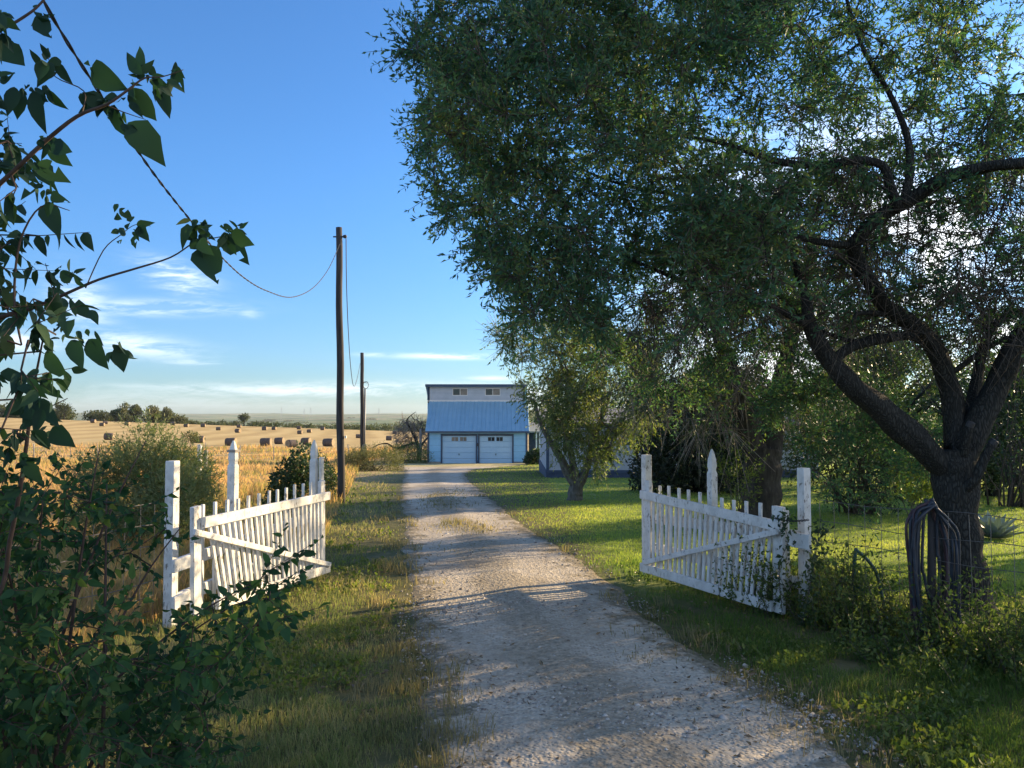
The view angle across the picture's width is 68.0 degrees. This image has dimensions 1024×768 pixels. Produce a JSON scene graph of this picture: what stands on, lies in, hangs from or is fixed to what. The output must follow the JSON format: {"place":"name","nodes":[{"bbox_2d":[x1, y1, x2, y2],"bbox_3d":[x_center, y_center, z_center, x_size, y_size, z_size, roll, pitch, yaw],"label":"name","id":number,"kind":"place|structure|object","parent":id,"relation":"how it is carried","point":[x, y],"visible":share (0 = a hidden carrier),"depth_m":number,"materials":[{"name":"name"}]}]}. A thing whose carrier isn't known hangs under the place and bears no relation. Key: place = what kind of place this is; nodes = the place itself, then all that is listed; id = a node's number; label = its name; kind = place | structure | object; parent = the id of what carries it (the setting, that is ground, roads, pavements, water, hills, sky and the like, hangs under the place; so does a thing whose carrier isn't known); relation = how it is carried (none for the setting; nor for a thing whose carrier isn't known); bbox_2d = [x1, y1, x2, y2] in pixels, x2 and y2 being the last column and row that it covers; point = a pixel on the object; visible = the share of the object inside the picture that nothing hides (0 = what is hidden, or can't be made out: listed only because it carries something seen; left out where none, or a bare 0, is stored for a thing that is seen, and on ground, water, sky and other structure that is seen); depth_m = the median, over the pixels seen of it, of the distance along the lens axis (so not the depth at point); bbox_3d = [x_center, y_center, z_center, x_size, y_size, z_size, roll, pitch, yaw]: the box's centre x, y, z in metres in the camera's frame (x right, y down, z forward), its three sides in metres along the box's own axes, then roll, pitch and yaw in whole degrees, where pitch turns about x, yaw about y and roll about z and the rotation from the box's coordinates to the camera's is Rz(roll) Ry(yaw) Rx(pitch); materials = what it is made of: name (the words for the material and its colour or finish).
{"place":"outdoors","nodes":[
{"label":"outdoors","id":0,"kind":"place"},
{"bbox_2d":[0,411,1023,767],"bbox_3d":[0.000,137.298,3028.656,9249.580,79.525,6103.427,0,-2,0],"label":"ground","id":1,"kind":"structure","parent":0,"point":[78,429],"depth_m":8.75,"materials":[{"name":"green plant"}]},
{"bbox_2d":[53,400,74,419],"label":"tree","id":2,"kind":"object","parent":1,"relation":"on","point":[63,409],"visible":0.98,"depth_m":284.06,"materials":[{"name":"green plant"}]},
{"bbox_2d":[11,503,154,633],"bbox_3d":[-3.504,1.379,4.331,0.077,1.251,3.997,-1,-2,16],"label":"wire fence","id":3,"kind":"object","parent":1,"relation":"on","point":[140,547],"visible":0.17,"depth_m":5.92,"materials":[{"name":"grey metal"}]},
{"bbox_2d":[103,433,114,439],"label":"hay bale","id":4,"kind":"object","parent":1,"relation":"on","point":[105,436],"visible":0.83,"depth_m":130.74},
{"bbox_2d":[110,408,120,421],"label":"tree","id":5,"kind":"object","parent":1,"relation":"on","point":[114,414],"visible":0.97,"depth_m":280.02,"materials":[{"name":"green plant"}]},
{"bbox_2d":[118,402,128,413],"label":"tree","id":6,"kind":"object","parent":1,"relation":"on","point":[124,409],"visible":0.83,"depth_m":292.58,"materials":[{"name":"green plant"}]},
{"bbox_2d":[0,0,253,595],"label":"broadleaf tree","id":7,"kind":"object","parent":1,"relation":"on","point":[31,407],"visible":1,"depth_m":1.63,"materials":[{"name":"green plant"}]},
{"bbox_2d":[127,404,143,421],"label":"tree","id":8,"kind":"object","parent":1,"relation":"on","point":[137,409],"visible":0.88,"depth_m":283.13,"materials":[{"name":"green plant"}]},
{"bbox_2d":[49,405,226,550],"bbox_3d":[-4.902,1.345,10.307,2.399,2.133,2.295,0,-2,0],"label":"juniper shrub","id":9,"kind":"object","parent":1,"relation":"on","point":[151,463],"visible":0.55,"depth_m":10.08,"materials":[{"name":"green plant"}]},
{"bbox_2d":[146,405,161,422],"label":"tree","id":10,"kind":"object","parent":1,"relation":"on","point":[154,411],"visible":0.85,"depth_m":285.62,"materials":[{"name":"green plant"}]},
{"bbox_2d":[0,428,330,767],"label":"leafy bush","id":11,"kind":"object","parent":1,"relation":"on","point":[37,688],"visible":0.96,"depth_m":2.34,"materials":[{"name":"green plant"}]},
{"bbox_2d":[160,406,172,422],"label":"tree","id":12,"kind":"object","parent":1,"relation":"on","point":[167,412],"visible":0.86,"depth_m":282.14,"materials":[{"name":"green plant"}]},
{"bbox_2d":[180,430,201,446],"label":"green field shrub","id":13,"kind":"object","parent":1,"relation":"on","point":[192,435],"visible":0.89,"depth_m":99.50,"materials":[{"name":"green plant"}]},
{"bbox_2d":[196,436,204,442],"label":"hay bale","id":14,"kind":"object","parent":1,"relation":"on","point":[202,439],"visible":0.53,"depth_m":121.86},
{"bbox_2d":[28,443,375,459],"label":"field fence","id":15,"kind":"object","parent":1,"relation":"on","point":[33,455],"visible":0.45,"depth_m":64.78,"materials":[{"name":"brown wood"}]},
{"bbox_2d":[0,441,415,664],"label":"meadow grass","id":16,"kind":"structure","parent":1,"relation":"on","point":[251,490],"depth_m":10.00,"materials":[{"name":"yellow plant"}]},
{"bbox_2d":[225,438,236,445],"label":"hay bale","id":17,"kind":"object","parent":1,"relation":"on","point":[228,441],"visible":0.8,"depth_m":110.56},
{"bbox_2d":[163,440,323,627],"bbox_3d":[-2.428,1.419,7.186,0.244,1.780,2.820,0,-2,11],"label":"picket fence","id":18,"kind":"object","parent":1,"relation":"on","point":[173,596],"visible":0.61,"depth_m":6.47,"materials":[{"name":"white paint"}]},
{"bbox_2d":[190,480,330,615],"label":"gate","id":19,"kind":"structure","parent":18,"relation":"attached to","point":[321,497],"depth_m":6.90,"materials":[{"name":"white paint"}]},
{"bbox_2d":[237,413,250,425],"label":"tree","id":20,"kind":"object","parent":1,"relation":"on","point":[243,417],"visible":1,"depth_m":302.00,"materials":[{"name":"green plant"}]},
{"bbox_2d":[0,402,528,433],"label":"treeline","id":21,"kind":"object","parent":1,"relation":"on","point":[98,415],"visible":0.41,"depth_m":293.93,"materials":[{"name":"green plant"}]},
{"bbox_2d":[260,438,271,445],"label":"hay bale","id":22,"kind":"object","parent":1,"relation":"on","point":[264,441],"visible":0.84,"depth_m":109.25},
{"bbox_2d":[274,437,284,443],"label":"hay bale","id":23,"kind":"object","parent":1,"relation":"on","point":[279,440],"visible":0.98,"depth_m":122.61},
{"bbox_2d":[285,440,297,446],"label":"hay bale","id":24,"kind":"object","parent":1,"relation":"on","point":[290,443],"visible":0.83,"depth_m":106.53},
{"bbox_2d":[261,440,330,525],"bbox_3d":[-3.455,1.664,12.056,1.085,1.564,1.184,0,-2,0],"label":"rounded shrub","id":25,"kind":"object","parent":1,"relation":"on","point":[285,477],"visible":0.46,"depth_m":11.94,"materials":[{"name":"green plant"}]},
{"bbox_2d":[301,437,310,443],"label":"hay bale","id":26,"kind":"object","parent":1,"relation":"on","point":[307,440],"visible":0.72,"depth_m":121.88},
{"bbox_2d":[322,438,334,446],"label":"hay bale","id":27,"kind":"object","parent":1,"relation":"on","point":[328,442],"visible":0.99,"depth_m":112.66},
{"bbox_2d":[324,459,346,499],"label":"bush","id":28,"kind":"object","parent":1,"relation":"on","point":[331,482],"visible":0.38,"depth_m":18.83,"materials":[{"name":"green plant"}]},
{"bbox_2d":[333,227,346,503],"bbox_3d":[-4.141,-0.321,18.227,0.359,6.942,0.181,0,-2,0],"label":"utility pole","id":29,"kind":"object","parent":1,"relation":"on","point":[340,398],"visible":0.91,"depth_m":18.16,"materials":[{"name":"wood"}]},
{"bbox_2d":[43,1,339,297],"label":"overhead cable","id":30,"kind":"object","parent":29,"relation":"attached to","point":[64,37],"visible":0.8,"depth_m":5.09,"materials":[{"name":"black rubber"}]},
{"bbox_2d":[346,240,359,385],"bbox_3d":[-6.217,-1.459,30.115,0.048,3.259,24.132,0,-2,-10],"label":"drop cable","id":31,"kind":"object","parent":29,"relation":"hanging from","point":[347,311],"visible":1,"depth_m":19.90,"materials":[{"name":"black rubber"}]},
{"bbox_2d":[360,353,368,468],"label":"utility pole","id":32,"kind":"object","parent":1,"relation":"on","point":[362,413],"visible":0.84,"depth_m":41.88,"materials":[{"name":"wood"}]},
{"bbox_2d":[331,440,408,470],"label":"round shrub","id":33,"kind":"object","parent":1,"relation":"on","point":[359,457],"visible":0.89,"depth_m":39.62,"materials":[{"name":"green plant"}]},
{"bbox_2d":[373,412,426,460],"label":"dead tree","id":34,"kind":"object","parent":1,"relation":"on","point":[414,434],"visible":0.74,"depth_m":59.64,"materials":[{"name":"brown plant"}]},
{"bbox_2d":[375,439,434,462],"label":"dry weed clump","id":35,"kind":"object","parent":1,"relation":"on","point":[410,451],"visible":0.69,"depth_m":55.24,"materials":[{"name":"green plant"}]},
{"bbox_2d":[419,429,421,461],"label":"fence post","id":36,"kind":"object","parent":1,"relation":"on","point":[420,437],"visible":0.65,"depth_m":57.33,"materials":[{"name":"grey wood"}]},
{"bbox_2d":[425,384,528,462],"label":"garage","id":37,"kind":"structure","parent":1,"relation":"on","point":[470,423],"depth_m":55.48,"materials":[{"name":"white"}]},
{"bbox_2d":[442,436,475,462],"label":"garage door","id":38,"kind":"structure","parent":37,"relation":"in","point":[452,446],"depth_m":54.90,"materials":[{"name":"paint"}]},
{"bbox_2d":[452,388,467,395],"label":"window","id":39,"kind":"structure","parent":37,"relation":"in","point":[456,391],"depth_m":58.52,"materials":[{"name":"beige glass"}]},
{"bbox_2d":[485,388,499,395],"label":"window","id":40,"kind":"structure","parent":37,"relation":"in","point":[488,391],"depth_m":58.50,"materials":[{"name":"beige glass"}]},
{"bbox_2d":[479,436,511,462],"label":"garage door","id":41,"kind":"structure","parent":37,"relation":"in","point":[489,446],"depth_m":54.90,"materials":[{"name":"paint"}]},
{"bbox_2d":[69,408,939,430],"bbox_3d":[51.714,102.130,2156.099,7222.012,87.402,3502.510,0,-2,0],"label":"distant woods","id":42,"kind":"object","parent":1,"relation":"on","point":[290,421],"visible":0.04,"depth_m":726.87,"materials":[{"name":"green plant"}]},
{"bbox_2d":[0,482,1023,767],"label":"verge clover","id":43,"kind":"object","parent":1,"relation":"on","point":[874,704],"visible":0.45,"depth_m":4.56,"materials":[{"name":"green plant"}]},
{"bbox_2d":[522,447,539,464],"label":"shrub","id":44,"kind":"object","parent":1,"relation":"on","point":[530,457],"visible":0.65,"depth_m":51.56,"materials":[{"name":"green plant"}]},
{"bbox_2d":[529,423,539,459],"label":"lean to shed","id":45,"kind":"object","parent":1,"relation":"on","point":[534,443],"visible":0.29,"depth_m":58.87,"materials":[{"name":"white paint"}]},
{"bbox_2d":[96,499,1023,767],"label":"leaf litter","id":46,"kind":"object","parent":1,"relation":"on","point":[509,760],"visible":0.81,"depth_m":4.55,"materials":[{"name":"brown plant"}]},
{"bbox_2d":[475,301,673,500],"bbox_3d":[1.732,0.369,18.982,5.292,5.486,4.299,0,-2,0],"label":"tree","id":47,"kind":"object","parent":1,"relation":"on","point":[565,389],"visible":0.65,"depth_m":18.28,"materials":[{"name":"green plant"}]},
{"bbox_2d":[592,397,622,407],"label":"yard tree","id":48,"kind":"object","parent":1,"relation":"on","point":[609,401],"visible":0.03,"depth_m":45.61,"materials":[{"name":"green plant"}]},
{"bbox_2d":[321,486,956,767],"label":"dry tufts","id":49,"kind":"object","parent":1,"relation":"on","point":[445,723],"visible":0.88,"depth_m":4.56,"materials":[{"name":"plant"}]},
{"bbox_2d":[535,408,819,477],"bbox_3d":[6.948,2.809,34.916,11.653,3.378,8.700,0,-2,0],"label":"mobile home","id":50,"kind":"object","parent":1,"relation":"on","point":[547,472],"visible":0.12,"depth_m":30.90,"materials":[{"name":"beige"}]},
{"bbox_2d":[362,0,1023,615],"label":"crooked tree","id":51,"kind":"object","parent":1,"relation":"on","point":[710,228],"visible":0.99,"depth_m":6.11,"materials":[{"name":"green plant"}]},
{"bbox_2d":[625,357,786,494],"bbox_3d":[5.859,1.196,22.692,4.973,4.219,4.815,0,-2,0],"label":"cedar","id":52,"kind":"object","parent":1,"relation":"on","point":[685,478],"visible":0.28,"depth_m":21.57,"materials":[{"name":"green plant"}]},
{"bbox_2d":[641,449,811,619],"bbox_3d":[1.937,1.466,7.221,0.214,1.675,2.554,1,-2,-23],"label":"picket fence","id":53,"kind":"object","parent":1,"relation":"on","point":[802,537],"visible":0.48,"depth_m":6.84,"materials":[{"name":"white paint"}]},
{"bbox_2d":[640,480,808,614],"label":"gate","id":54,"kind":"structure","parent":53,"relation":"attached to","point":[650,498],"depth_m":7.05,"materials":[{"name":"white paint"}]},
{"bbox_2d":[768,507,797,616],"bbox_3d":[2.196,1.437,6.138,0.235,0.875,0.255,0,-2,0],"label":"vine","id":55,"kind":"object","parent":54,"relation":"attached to","point":[782,530],"visible":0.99,"depth_m":6.14,"materials":[{"name":"green plant"}]},
{"bbox_2d":[697,430,768,523],"bbox_3d":[3.864,1.700,13.131,1.213,1.842,1.131,0,-2,0],"label":"yellow green shrub","id":56,"kind":"object","parent":1,"relation":"on","point":[747,474],"visible":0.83,"depth_m":13.17,"materials":[{"name":"green plant"}]},
{"bbox_2d":[580,176,923,518],"bbox_3d":[4.730,-0.662,13.867,7.038,6.758,4.613,0,-2,0],"label":"twin stem tree","id":57,"kind":"object","parent":1,"relation":"on","point":[771,495],"visible":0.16,"depth_m":13.60,"materials":[{"name":"green plant"}]},
{"bbox_2d":[792,519,834,627],"bbox_3d":[2.329,1.490,5.899,0.330,0.888,0.251,-2,-3,40],"label":"vine","id":58,"kind":"object","parent":1,"relation":"on","point":[814,556],"visible":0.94,"depth_m":5.88,"materials":[{"name":"green plant"}]},
{"bbox_2d":[761,362,939,515],"bbox_3d":[7.001,1.169,15.478,3.349,3.323,3.191,1,-2,-16],"label":"hedge bush","id":59,"kind":"object","parent":1,"relation":"on","point":[865,482],"visible":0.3,"depth_m":15.28,"materials":[{"name":"green plant"}]},
{"bbox_2d":[711,523,1023,695],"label":"weeds","id":60,"kind":"object","parent":1,"relation":"on","point":[844,610],"visible":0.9,"depth_m":5.36,"materials":[{"name":"green plant"}]},
{"bbox_2d":[852,548,887,618],"bbox_3d":[2.878,1.622,6.092,0.289,0.615,0.027,0,-2,0],"label":"bent pipe","id":61,"kind":"object","parent":1,"relation":"on","point":[866,559],"visible":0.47,"depth_m":6.09,"materials":[{"name":"grey metal"}]},
{"bbox_2d":[786,324,981,484],"bbox_3d":[12.500,0.758,25.427,6.151,5.675,5.867,0,-2,0],"label":"yard tree","id":62,"kind":"object","parent":1,"relation":"on","point":[916,392],"visible":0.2,"depth_m":24.97,"materials":[{"name":"green plant"}]},
{"bbox_2d":[808,283,970,471],"bbox_3d":[17.145,-0.219,34.111,8.058,8.960,6.827,0,-2,0],"label":"yard tree","id":63,"kind":"object","parent":1,"relation":"on","point":[911,358],"visible":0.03,"depth_m":33.89,"materials":[{"name":"green plant"}]},
{"bbox_2d":[817,358,970,446],"bbox_3d":[17.749,0.986,33.209,9.155,6.418,5.518,-1,-2,24],"label":"hedge bush","id":64,"kind":"object","parent":1,"relation":"on","point":[914,389],"visible":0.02,"depth_m":32.70,"materials":[{"name":"green plant"}]},
{"bbox_2d":[886,452,932,539],"bbox_3d":[5.557,1.611,10.456,0.727,1.393,0.683,0,-2,0],"label":"sunlit shrub","id":65,"kind":"object","parent":1,"relation":"on","point":[919,496],"visible":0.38,"depth_m":10.36,"materials":[{"name":"green plant"}]},
{"bbox_2d":[819,499,1023,652],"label":"wire fence","id":66,"kind":"object","parent":1,"relation":"on","point":[931,560],"visible":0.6,"depth_m":5.48,"materials":[{"name":"grey metal"}]},
{"bbox_2d":[905,498,961,645],"bbox_3d":[3.011,1.374,5.436,0.374,1.106,0.164,0,-2,-4],"label":"garden hose","id":67,"kind":"object","parent":66,"relation":"hanging from","point":[912,528],"visible":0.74,"depth_m":5.42,"materials":[{"name":"grey rubber"}]},
{"bbox_2d":[904,318,1023,507],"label":"hedge bush","id":68,"kind":"object","parent":1,"relation":"on","point":[1015,475],"visible":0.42,"depth_m":17.17,"materials":[{"name":"green plant"}]},
{"bbox_2d":[919,349,1023,496],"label":"yard tree","id":69,"kind":"object","parent":1,"relation":"on","point":[992,488],"visible":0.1,"depth_m":19.40,"materials":[{"name":"green plant"}]},
{"bbox_2d":[963,349,1023,467],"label":"yard tree","id":70,"kind":"object","parent":1,"relation":"on","point":[1005,417],"visible":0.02,"depth_m":23.35,"materials":[{"name":"green plant"}]},
{"bbox_2d":[978,511,1023,538],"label":"agave","id":71,"kind":"object","parent":1,"relation":"on","point":[1001,528],"visible":0.8,"depth_m":11.28,"materials":[{"name":"green plant"}]},
{"bbox_2d":[0,0,1023,413],"label":"sky","id":72,"kind":"structure","parent":0,"point":[281,126],"materials":[{"name":"blue"}]},
{"bbox_2d":[396,463,902,767],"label":"driveway","id":73,"kind":"structure","parent":0,"point":[580,657],"depth_m":4.88,"materials":[{"name":"grey gravel"}]},
{"bbox_2d":[466,464,1023,644],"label":"lawn grass","id":74,"kind":"structure","parent":0,"point":[635,537],"depth_m":13.04,"materials":[{"name":"green plant"}]},
{"bbox_2d":[581,554,1023,767],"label":"roadside grass","id":75,"kind":"structure","parent":0,"point":[987,733],"depth_m":4.59,"materials":[{"name":"green plant"}]}
]}

